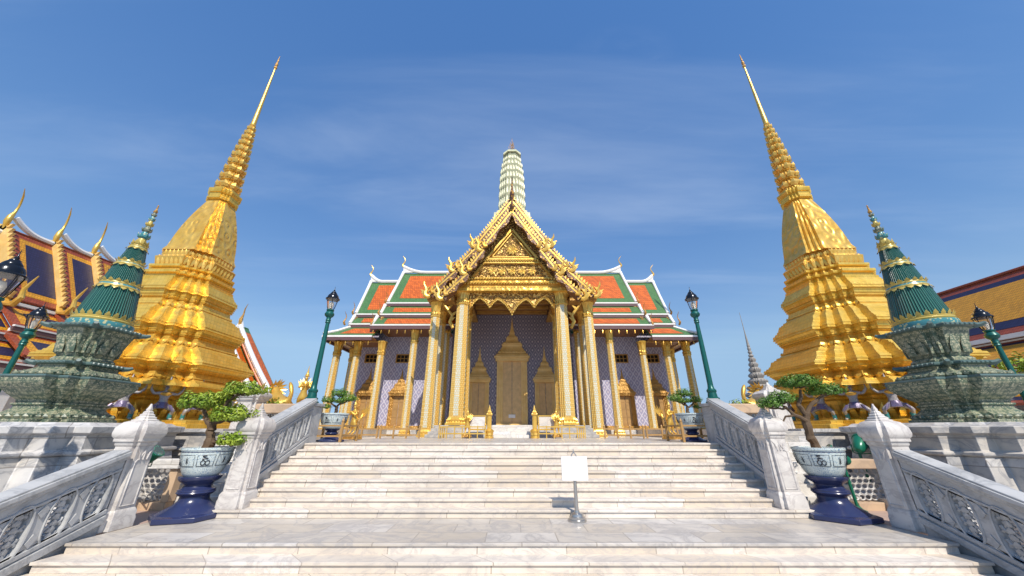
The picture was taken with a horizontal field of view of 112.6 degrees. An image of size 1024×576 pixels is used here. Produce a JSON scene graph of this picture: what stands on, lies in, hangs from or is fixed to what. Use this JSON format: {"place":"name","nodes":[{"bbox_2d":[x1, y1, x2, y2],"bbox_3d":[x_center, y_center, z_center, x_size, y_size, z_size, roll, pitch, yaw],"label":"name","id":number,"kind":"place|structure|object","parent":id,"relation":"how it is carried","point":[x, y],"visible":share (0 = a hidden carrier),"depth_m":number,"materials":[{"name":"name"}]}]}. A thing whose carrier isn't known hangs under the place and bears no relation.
{"place":"outdoors","nodes":[
{"label":"outdoors","id":0,"kind":"place"},
{"bbox_2d":[0,189,115,411],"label":"side hall","id":1,"kind":"structure","parent":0,"point":[61,281],"depth_m":18.53,"materials":[{"name":"orange tile"}]},
{"bbox_2d":[234,305,282,403],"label":"hall","id":2,"kind":"structure","parent":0,"point":[247,352],"depth_m":41.04,"materials":[{"name":"white tile"}]},
{"bbox_2d":[303,436,720,448],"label":"terrace","id":3,"kind":"structure","parent":0,"point":[511,446],"depth_m":10.47,"materials":[{"name":"stone"}]},
{"bbox_2d":[172,429,386,503],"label":"terrace wall","id":4,"kind":"structure","parent":3,"relation":"on","point":[191,438],"depth_m":10.49,"materials":[{"name":"white stone"}]},
{"bbox_2d":[27,57,279,428],"bbox_3d":[-15.350,-4.792,18.221,7.100,22.800,7.100,0,-22,0],"label":"golden stupa","id":5,"kind":"object","parent":4,"relation":"on","point":[187,307],"visible":0.73,"depth_m":14.77,"materials":[{"name":"gold metal"}]},
{"bbox_2d":[106,374,147,419],"bbox_3d":[-13.521,3.777,11.925,0.968,1.524,0.460,15,-27,-33],"label":"guardian statue","id":6,"kind":"object","parent":5,"relation":"on","point":[123,402],"visible":0.41,"depth_m":11.80,"materials":[{"name":"tile"}]},
{"bbox_2d":[145,377,185,419],"bbox_3d":[-12.813,4.048,12.579,0.460,1.524,0.968,-15,-27,33],"label":"guardian statue","id":7,"kind":"object","parent":5,"relation":"on","point":[164,396],"visible":0.78,"depth_m":12.51,"materials":[{"name":"tile"}]},
{"bbox_2d":[180,408,203,419],"bbox_3d":[-12.399,4.409,13.451,0.460,1.524,0.968,-7,-23,15],"label":"guardian statue","id":8,"kind":"object","parent":5,"relation":"on","point":[183,414],"visible":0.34,"depth_m":13.00,"materials":[{"name":"tile"}]},
{"bbox_2d":[229,382,271,428],"bbox_3d":[-9.350,4.359,12.157,0.936,1.950,0.936,0,-22,0],"label":"newel post","id":9,"kind":"object","parent":4,"relation":"on","point":[249,402],"visible":0.31,"depth_m":11.95,"materials":[{"name":"stone"}]},
{"bbox_2d":[266,397,285,417],"bbox_3d":[-9.003,4.626,12.619,1.163,1.121,0.814,0,-22,0],"label":"shrub","id":10,"kind":"object","parent":4,"relation":"on","point":[272,400],"visible":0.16,"depth_m":12.84,"materials":[{"name":"gold metal"}]},
{"bbox_2d":[266,379,293,417],"bbox_3d":[-9.294,4.443,13.718,1.376,1.590,0.800,-10,-24,23],"label":"gilt guardian beast","id":11,"kind":"object","parent":4,"relation":"on","point":[276,392],"visible":0.48,"depth_m":13.66,"materials":[{"name":"gold metal"}]},
{"bbox_2d":[255,404,322,416],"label":"terrace parapet","id":12,"kind":"structure","parent":4,"relation":"on","point":[273,409],"depth_m":12.01,"materials":[{"name":"beige stone"}]},
{"bbox_2d":[293,366,311,402],"bbox_3d":[-8.220,4.070,13.499,0.744,1.922,0.894,12,-25,-26],"label":"gilt kinnari","id":13,"kind":"object","parent":3,"relation":"on","point":[305,386],"visible":0.69,"depth_m":13.32,"materials":[{"name":"gold metal"}]},
{"bbox_2d":[296,403,324,442],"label":"lamp pier","id":14,"kind":"structure","parent":3,"relation":"on","point":[314,423],"depth_m":11.08,"materials":[{"name":"grey stone"}]},
{"bbox_2d":[305,290,339,402],"bbox_3d":[-6.700,1.894,12.150,0.480,4.200,0.480,0,-22,0],"label":"lamp post","id":15,"kind":"object","parent":14,"relation":"on","point":[332,299],"visible":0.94,"depth_m":12.10,"materials":[{"name":"green metal"}]},
{"bbox_2d":[699,403,727,442],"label":"lamp pier","id":16,"kind":"structure","parent":3,"relation":"on","point":[709,423],"depth_m":11.08,"materials":[{"name":"grey stone"}]},
{"bbox_2d":[685,288,719,402],"bbox_3d":[6.720,1.894,12.150,0.480,4.200,0.480,0,-22,0],"label":"lamp post","id":17,"kind":"object","parent":16,"relation":"on","point":[691,299],"visible":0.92,"depth_m":12.11,"materials":[{"name":"green metal"}]},
{"bbox_2d":[637,429,861,503],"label":"terrace wall","id":18,"kind":"structure","parent":3,"relation":"on","point":[825,437],"depth_m":10.38,"materials":[{"name":"white stone"}]},
{"bbox_2d":[701,404,768,416],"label":"terrace parapet","id":19,"kind":"structure","parent":18,"relation":"on","point":[750,409],"depth_m":12.01,"materials":[{"name":"beige stone"}]},
{"bbox_2d":[729,399,750,403],"bbox_3d":[8.534,4.648,12.613,1.060,1.076,0.712,0,-22,0],"label":"shrub","id":20,"kind":"object","parent":18,"relation":"on","point":[733,402],"visible":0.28,"depth_m":12.70,"materials":[{"name":"green plant"}]},
{"bbox_2d":[741,381,762,417],"bbox_3d":[9.694,4.535,13.680,1.376,1.590,0.800,10,-24,-23],"label":"gilt guardian beast","id":21,"kind":"object","parent":18,"relation":"on","point":[751,400],"visible":0.26,"depth_m":13.71,"materials":[{"name":"gold metal"}]},
{"bbox_2d":[752,382,794,428],"bbox_3d":[9.350,4.359,12.157,0.936,1.950,0.936,0,-22,0],"label":"newel post","id":22,"kind":"object","parent":18,"relation":"on","point":[764,392],"visible":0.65,"depth_m":11.91,"materials":[{"name":"stone"}]},
{"bbox_2d":[740,56,990,428],"bbox_3d":[15.000,-4.830,18.128,7.100,22.800,7.100,0,-22,0],"label":"golden stupa","id":23,"kind":"object","parent":18,"relation":"on","point":[834,305],"visible":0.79,"depth_m":14.57,"materials":[{"name":"gold metal"}]},
{"bbox_2d":[787,402,795,420],"bbox_3d":[12.049,5.048,14.995,0.460,1.524,0.968,-7,-23,15],"label":"guardian statue","id":24,"kind":"object","parent":23,"relation":"on","point":[790,407],"visible":0.09,"depth_m":14.73,"materials":[{"name":"tile"}]},
{"bbox_2d":[805,394,837,419],"bbox_3d":[12.049,4.371,13.359,0.460,1.524,0.968,7,-23,-15],"label":"guardian statue","id":25,"kind":"object","parent":23,"relation":"on","point":[821,404],"visible":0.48,"depth_m":13.25,"materials":[{"name":"tile"}]},
{"bbox_2d":[837,377,870,419],"bbox_3d":[12.463,4.010,12.487,0.460,1.524,0.968,15,-27,-33],"label":"guardian statue","id":26,"kind":"object","parent":23,"relation":"on","point":[852,396],"visible":0.7,"depth_m":12.40,"materials":[{"name":"tile"}]},
{"bbox_2d":[869,373,915,418],"bbox_3d":[13.171,3.739,11.833,0.968,1.524,0.460,-15,-27,33],"label":"guardian statue","id":27,"kind":"object","parent":23,"relation":"on","point":[893,401],"visible":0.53,"depth_m":11.72,"materials":[{"name":"tile"}]},
{"bbox_2d":[314,436,709,442],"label":"terrace floor","id":28,"kind":"structure","parent":0,"point":[415,439],"depth_m":13.03,"materials":[{"name":"stone"}]},
{"bbox_2d":[316,428,343,441],"bbox_3d":[-6.250,5.084,11.803,0.846,0.420,0.863,0,-22,0],"label":"pot stand","id":29,"kind":"object","parent":28,"relation":"on","point":[331,431],"visible":0.89,"depth_m":11.64,"materials":[{"name":"blue ceramic"}]},
{"bbox_2d":[320,413,349,427],"bbox_3d":[-6.250,4.662,11.977,0.932,0.492,0.932,-11,-25,25],"label":"glazed pot","id":30,"kind":"object","parent":29,"relation":"on","point":[331,418],"visible":0.91,"depth_m":11.66,"materials":[{"name":"ceramic"}]},
{"bbox_2d":[321,387,359,412],"bbox_3d":[-6.199,4.057,12.210,1.359,0.960,0.695,0,-22,0],"label":"bonsai tree","id":31,"kind":"object","parent":30,"relation":"on","point":[343,399],"visible":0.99,"depth_m":12.16,"materials":[{"name":"green plant"}]},
{"bbox_2d":[317,418,359,441],"bbox_3d":[-6.250,4.927,11.868,1.340,0.760,1.340,0,-22,0],"label":"rail frame","id":32,"kind":"object","parent":28,"relation":"on","point":[340,435],"visible":0.56,"depth_m":11.37,"materials":[{"name":"brown wood"}]},
{"bbox_2d":[342,400,369,439],"bbox_3d":[-6.533,5.472,14.427,0.707,1.691,0.849,-12,-25,26],"label":"gilt kinnari","id":33,"kind":"object","parent":28,"relation":"on","point":[354,418],"visible":0.91,"depth_m":14.19,"materials":[{"name":"gold metal"}]},
{"bbox_2d":[337,425,378,437],"bbox_3d":[-7.500,6.818,16.226,2.300,0.600,0.087,0,-22,0],"label":"timber rail","id":34,"kind":"object","parent":28,"relation":"on","point":[362,429],"visible":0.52,"depth_m":16.23,"materials":[{"name":"brown wood"}]},
{"bbox_2d":[379,425,420,438],"bbox_3d":[-5.200,6.665,15.856,1.900,0.600,0.087,0,-22,0],"label":"timber rail","id":35,"kind":"object","parent":28,"relation":"on","point":[394,429],"visible":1,"depth_m":15.81,"materials":[{"name":"brown wood"}]},
{"bbox_2d":[438,420,485,437],"bbox_3d":[-2.330,6.898,16.653,2.260,0.780,1.550,0,-22,0],"label":"gilt railing","id":36,"kind":"object","parent":28,"relation":"on","point":[454,427],"visible":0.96,"depth_m":15.99,"materials":[{"name":"gold metal"}]},
{"bbox_2d":[462,410,472,436],"bbox_3d":[-2.150,6.515,16.638,0.580,1.388,0.697,0,-22,0],"label":"gilt kinnari","id":37,"kind":"object","parent":28,"relation":"on","point":[467,418],"visible":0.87,"depth_m":16.44,"materials":[{"name":"gold metal"}]},
{"bbox_2d":[468,415,485,437],"bbox_3d":[-1.725,6.894,16.985,0.870,1.040,0.100,0,-22,0],"label":"marble tablet","id":38,"kind":"object","parent":28,"relation":"on","point":[477,420],"visible":0.65,"depth_m":17.05,"materials":[{"name":"white stone"}]},
{"bbox_2d":[484,406,493,437],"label":"gate post","id":39,"kind":"object","parent":28,"relation":"on","point":[489,432],"visible":0.94,"depth_m":16.16,"materials":[{"name":"gold metal"}]},
{"bbox_2d":[318,142,705,437],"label":"temple","id":40,"kind":"structure","parent":28,"relation":"on","point":[511,318],"depth_m":24.15,"materials":[{"name":"stone"}]},
{"bbox_2d":[353,368,372,427],"bbox_3d":[-10.500,7.934,24.551,1.534,4.370,0.357,0,-22,0],"label":"window","id":41,"kind":"structure","parent":40,"relation":"in","point":[364,392],"depth_m":24.54,"materials":[{"name":"gold metal"}]},
{"bbox_2d":[364,354,376,362],"bbox_3d":[-10.500,5.390,25.947,1.240,0.660,0.370,0,-22,0],"label":"window","id":42,"kind":"structure","parent":40,"relation":"in","point":[371,358],"depth_m":25.91,"materials":[{"name":"gold metal"}]},
{"bbox_2d":[385,370,405,427],"bbox_3d":[-8.150,7.934,24.551,1.534,4.370,0.357,0,-22,0],"label":"window","id":43,"kind":"structure","parent":40,"relation":"in","point":[398,390],"depth_m":24.48,"materials":[{"name":"gold metal"}]},
{"bbox_2d":[395,354,408,362],"bbox_3d":[-8.150,5.390,25.947,1.240,0.660,0.370,0,-22,0],"label":"window","id":44,"kind":"structure","parent":40,"relation":"in","point":[400,358],"depth_m":25.93,"materials":[{"name":"gold metal"}]},
{"bbox_2d":[468,351,490,424],"bbox_3d":[-2.450,7.153,25.004,1.829,5.880,0.357,0,-22,0],"label":"side door","id":45,"kind":"structure","parent":40,"relation":"in","point":[479,378],"depth_m":24.98,"materials":[{"name":"gold metal"}]},
{"bbox_2d":[494,321,529,424],"bbox_3d":[0.000,6.091,25.445,2.655,8.180,0.357,0,-22,0],"label":"door","id":46,"kind":"structure","parent":40,"relation":"in","point":[511,394],"depth_m":25.14,"materials":[{"name":"gold metal"}]},
{"bbox_2d":[533,351,555,424],"bbox_3d":[2.450,7.153,25.004,1.829,5.880,0.357,0,-22,0],"label":"side door","id":47,"kind":"structure","parent":40,"relation":"in","point":[544,378],"depth_m":24.98,"materials":[{"name":"gold metal"}]},
{"bbox_2d":[615,354,628,362],"bbox_3d":[8.150,5.390,25.947,1.240,0.660,0.370,0,-22,0],"label":"window","id":48,"kind":"structure","parent":40,"relation":"in","point":[619,358],"depth_m":25.93,"materials":[{"name":"gold metal"}]},
{"bbox_2d":[618,370,638,427],"bbox_3d":[8.150,7.934,24.551,1.534,4.370,0.357,0,-22,0],"label":"window","id":49,"kind":"structure","parent":40,"relation":"in","point":[625,390],"depth_m":24.48,"materials":[{"name":"gold metal"}]},
{"bbox_2d":[647,354,659,362],"bbox_3d":[10.500,5.390,25.947,1.240,0.660,0.370,0,-22,0],"label":"window","id":50,"kind":"structure","parent":40,"relation":"in","point":[652,358],"depth_m":25.91,"materials":[{"name":"gold metal"}]},
{"bbox_2d":[651,368,670,427],"bbox_3d":[10.500,7.934,24.551,1.534,4.370,0.357,0,-22,0],"label":"window","id":51,"kind":"structure","parent":40,"relation":"in","point":[660,394],"depth_m":24.54,"materials":[{"name":"gold metal"}]},
{"bbox_2d":[530,406,539,437],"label":"gate post","id":52,"kind":"object","parent":28,"relation":"on","point":[534,432],"visible":0.97,"depth_m":16.16,"materials":[{"name":"gold metal"}]},
{"bbox_2d":[538,415,555,437],"bbox_3d":[1.725,6.894,16.985,0.870,1.040,0.100,0,-22,0],"label":"marble tablet","id":53,"kind":"object","parent":28,"relation":"on","point":[546,420],"visible":0.62,"depth_m":17.05,"materials":[{"name":"white stone"}]},
{"bbox_2d":[551,410,561,436],"bbox_3d":[2.150,6.515,16.638,0.580,1.388,0.697,0,-22,0],"label":"gilt kinnari","id":54,"kind":"object","parent":28,"relation":"on","point":[555,418],"visible":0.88,"depth_m":16.43,"materials":[{"name":"gold metal"}]},
{"bbox_2d":[538,420,585,437],"bbox_3d":[2.330,6.898,16.653,2.260,0.780,1.550,0,-22,0],"label":"gilt railing","id":55,"kind":"object","parent":28,"relation":"on","point":[569,427],"visible":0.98,"depth_m":15.99,"materials":[{"name":"gold metal"}]},
{"bbox_2d":[603,425,644,438],"bbox_3d":[5.200,6.665,15.856,1.900,0.600,0.087,0,-22,0],"label":"timber rail","id":56,"kind":"object","parent":28,"relation":"on","point":[629,429],"visible":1,"depth_m":15.81,"materials":[{"name":"brown wood"}]},
{"bbox_2d":[645,425,686,437],"bbox_3d":[7.500,6.818,16.226,2.300,0.600,0.087,0,-22,0],"label":"timber rail","id":57,"kind":"object","parent":28,"relation":"on","point":[661,429],"visible":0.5,"depth_m":16.23,"materials":[{"name":"brown wood"}]},
{"bbox_2d":[654,399,681,439],"bbox_3d":[6.533,5.472,14.427,0.707,1.691,0.849,12,-25,-26],"label":"gilt kinnari","id":58,"kind":"object","parent":28,"relation":"on","point":[669,418],"visible":0.94,"depth_m":14.19,"materials":[{"name":"gold metal"}]},
{"bbox_2d":[664,418,706,441],"bbox_3d":[6.250,4.927,11.868,1.340,0.760,1.340,0,-22,0],"label":"rail frame","id":59,"kind":"object","parent":28,"relation":"on","point":[683,435],"visible":0.51,"depth_m":11.37,"materials":[{"name":"brown wood"}]},
{"bbox_2d":[680,428,707,441],"bbox_3d":[6.250,5.084,11.803,0.846,0.420,0.863,0,-22,0],"label":"pot stand","id":60,"kind":"object","parent":28,"relation":"on","point":[691,431],"visible":0.86,"depth_m":11.64,"materials":[{"name":"blue ceramic"}]},
{"bbox_2d":[674,413,703,427],"bbox_3d":[6.250,4.662,11.977,0.932,0.492,0.932,-11,-25,25],"label":"glazed pot","id":61,"kind":"object","parent":60,"relation":"on","point":[692,418],"visible":0.98,"depth_m":11.66,"materials":[{"name":"ceramic"}]},
{"bbox_2d":[665,388,702,412],"bbox_3d":[6.198,4.055,12.216,1.315,0.966,0.687,0,-22,0],"label":"bonsai tree","id":62,"kind":"object","parent":61,"relation":"on","point":[683,393],"visible":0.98,"depth_m":12.15,"materials":[{"name":"green plant"}]},
{"bbox_2d":[43,511,980,535],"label":"side floor","id":63,"kind":"structure","parent":0,"point":[141,517],"depth_m":7.81,"materials":[{"name":"grey stone"}]},
{"bbox_2d":[0,303,49,391],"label":"lamp post","id":64,"kind":"object","parent":63,"relation":"on","point":[35,318],"visible":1,"depth_m":10.74,"materials":[{"name":"green metal"}]},
{"bbox_2d":[0,422,185,544],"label":"marble plinth","id":65,"kind":"structure","parent":63,"relation":"on","point":[30,451],"depth_m":7.47,"materials":[{"name":"white stone"}]},
{"bbox_2d":[0,205,158,422],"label":"porcelain pagoda","id":66,"kind":"object","parent":65,"relation":"on","point":[77,378],"visible":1,"depth_m":9.23,"materials":[{"name":"ceramic"}]},
{"bbox_2d":[96,404,167,533],"bbox_3d":[-8.090,3.693,7.216,0.702,2.360,0.702,0,-22,0],"label":"newel post","id":67,"kind":"object","parent":63,"relation":"on","point":[142,435],"visible":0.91,"depth_m":7.11,"materials":[{"name":"stone"}]},
{"bbox_2d":[148,445,164,466],"bbox_3d":[-8.828,4.484,7.999,0.784,1.496,0.420,0,-22,0],"label":"floodlight","id":68,"kind":"object","parent":63,"relation":"on","point":[158,452],"visible":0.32,"depth_m":8.20,"materials":[{"name":"green glass"}]},
{"bbox_2d":[137,458,182,510],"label":"lattice parapet","id":69,"kind":"structure","parent":63,"relation":"on","point":[170,489],"depth_m":8.63,"materials":[{"name":"beige stone"}]},
{"bbox_2d":[826,444,867,511],"bbox_3d":[8.227,4.687,8.476,0.586,1.487,0.432,0,-22,0],"label":"floodlight","id":70,"kind":"object","parent":63,"relation":"on","point":[850,484],"visible":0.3,"depth_m":8.40,"materials":[{"name":"green metal"}]},
{"bbox_2d":[850,433,871,484],"bbox_3d":[9.476,4.811,9.089,0.521,1.727,0.456,0,-22,0],"label":"floodlight","id":71,"kind":"object","parent":63,"relation":"on","point":[859,445],"visible":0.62,"depth_m":9.18,"materials":[{"name":"green metal"}]},
{"bbox_2d":[846,458,886,510],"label":"lattice parapet","id":72,"kind":"structure","parent":63,"relation":"on","point":[865,464],"depth_m":8.66,"materials":[{"name":"beige stone"}]},
{"bbox_2d":[856,404,927,533],"bbox_3d":[8.090,3.693,7.216,0.702,2.360,0.702,0,-22,0],"label":"newel post","id":73,"kind":"object","parent":63,"relation":"on","point":[881,435],"visible":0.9,"depth_m":7.11,"materials":[{"name":"stone"}]},
{"bbox_2d":[838,422,1023,544],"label":"marble plinth","id":74,"kind":"structure","parent":63,"relation":"on","point":[993,451],"depth_m":7.46,"materials":[{"name":"white stone"}]},
{"bbox_2d":[866,205,1023,422],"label":"porcelain pagoda","id":75,"kind":"object","parent":74,"relation":"on","point":[947,377],"visible":1,"depth_m":9.24,"materials":[{"name":"ceramic"}]},
{"bbox_2d":[970,304,1023,401],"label":"lamp post","id":76,"kind":"object","parent":63,"relation":"on","point":[988,328],"visible":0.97,"depth_m":10.83,"materials":[{"name":"green metal"}]},
{"bbox_2d":[991,351,1023,373],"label":"tree","id":77,"kind":"object","parent":63,"relation":"on","point":[1018,367],"visible":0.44,"depth_m":11.51,"materials":[{"name":"green plant"}]},
{"bbox_2d":[0,0,1023,412],"label":"sky","id":78,"kind":"structure","parent":0,"point":[384,128],"materials":[{"name":"blue"}]},
{"bbox_2d":[739,312,771,416],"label":"grey spire","id":79,"kind":"structure","parent":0,"point":[756,375],"depth_m":38.93,"materials":[{"name":"stone"}]},
{"bbox_2d":[937,265,1023,410],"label":"side hall","id":80,"kind":"structure","parent":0,"point":[999,297],"depth_m":20.35,"materials":[{"name":"yellow tile"}]},
{"label":"ground","id":81,"kind":"structure","parent":0,"visible":0},
{"bbox_2d":[0,250,28,310],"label":"lamp post","id":82,"kind":"object","parent":81,"relation":"on","point":[13,273],"visible":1,"depth_m":6.11,"materials":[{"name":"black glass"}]},
{"bbox_2d":[21,554,1002,575],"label":"staircase","id":83,"kind":"structure","parent":81,"relation":"on","point":[511,565],"depth_m":5.52,"materials":[{"name":"stone"}]},
{"bbox_2d":[0,450,131,575],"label":"balustrade","id":84,"kind":"object","parent":83,"relation":"attached to","point":[26,509],"visible":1,"depth_m":5.87,"materials":[{"name":"grey stone"}]},
{"bbox_2d":[892,450,1023,575],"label":"balustrade","id":85,"kind":"object","parent":83,"relation":"attached to","point":[997,509],"visible":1,"depth_m":5.87,"materials":[{"name":"grey stone"}]},
{"bbox_2d":[64,547,959,553],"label":"stair step","id":86,"kind":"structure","parent":81,"relation":"on","point":[511,550],"depth_m":5.91,"materials":[{"name":"stone"}]},
{"bbox_2d":[64,518,959,546],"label":"landing floor","id":87,"kind":"structure","parent":86,"relation":"on","point":[509,532],"depth_m":6.49,"materials":[{"name":"stone"}]},
{"bbox_2d":[148,473,222,525],"bbox_3d":[-7.240,4.755,7.794,1.410,0.840,1.439,0,-22,0],"label":"pot stand","id":88,"kind":"object","parent":87,"relation":"on","point":[194,503],"visible":0.91,"depth_m":7.53,"materials":[{"name":"blue ceramic"}]},
{"bbox_2d":[179,446,236,476],"bbox_3d":[-7.240,4.089,8.069,1.033,0.600,1.033,6,-23,-15],"label":"glazed pot","id":89,"kind":"object","parent":88,"relation":"on","point":[200,461],"visible":1,"depth_m":7.75,"materials":[{"name":"ceramic"}]},
{"bbox_2d":[176,380,271,447],"bbox_3d":[-7.275,3.112,8.434,2.265,1.644,1.108,0,-22,0],"label":"bonsai tree","id":90,"kind":"object","parent":89,"relation":"on","point":[202,401],"visible":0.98,"depth_m":8.34,"materials":[{"name":"green plant"}]},
{"bbox_2d":[212,443,814,517],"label":"staircase","id":91,"kind":"structure","parent":87,"relation":"on","point":[495,483],"depth_m":8.68,"materials":[{"name":"stone"}]},
{"bbox_2d":[215,403,275,509],"bbox_3d":[-6.430,4.032,8.375,0.676,2.300,0.676,0,-22,0],"label":"newel post","id":92,"kind":"object","parent":91,"relation":"on","point":[240,491],"visible":0.93,"depth_m":8.14,"materials":[{"name":"stone"}]},
{"bbox_2d":[257,398,317,486],"bbox_3d":[-6.530,4.895,9.484,0.430,3.654,2.030,0,-22,0],"label":"balustrade","id":93,"kind":"object","parent":91,"relation":"on","point":[287,438],"visible":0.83,"depth_m":9.71,"materials":[{"name":"grey stone"}]},
{"bbox_2d":[706,398,766,486],"bbox_3d":[6.530,4.895,9.484,0.430,3.654,2.030,0,-22,0],"label":"balustrade","id":94,"kind":"object","parent":91,"relation":"on","point":[736,438],"visible":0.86,"depth_m":9.71,"materials":[{"name":"grey stone"}]},
{"bbox_2d":[748,407,809,509],"bbox_3d":[6.430,4.032,8.375,0.676,2.300,0.676,0,-22,0],"label":"newel post","id":95,"kind":"object","parent":91,"relation":"on","point":[767,429],"visible":0.92,"depth_m":8.15,"materials":[{"name":"stone"}]},
{"bbox_2d":[561,450,588,523],"bbox_3d":[1.410,4.353,7.595,0.449,1.430,0.449,21,-30,-41],"label":"sign stand","id":96,"kind":"object","parent":87,"relation":"on","point":[574,469],"visible":1,"depth_m":7.64,"materials":[{"name":"metal"}]},
{"bbox_2d":[803,473,884,525],"bbox_3d":[7.300,4.755,7.794,1.410,0.840,1.439,0,-22,0],"label":"pot stand","id":97,"kind":"object","parent":87,"relation":"on","point":[832,503],"visible":0.94,"depth_m":7.52,"materials":[{"name":"blue ceramic"}]},
{"bbox_2d":[790,446,847,476],"bbox_3d":[7.300,4.089,8.069,1.033,0.600,1.033,12,-26,-28],"label":"glazed pot","id":98,"kind":"object","parent":97,"relation":"on","point":[824,461],"visible":1,"depth_m":7.76,"materials":[{"name":"ceramic"}]},
{"bbox_2d":[755,373,847,447],"bbox_3d":[7.299,3.032,8.469,2.362,1.838,0.968,0,-22,0],"label":"bonsai tree","id":99,"kind":"object","parent":98,"relation":"on","point":[782,398],"visible":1,"depth_m":8.50,"materials":[{"name":"green plant"}]}
]}

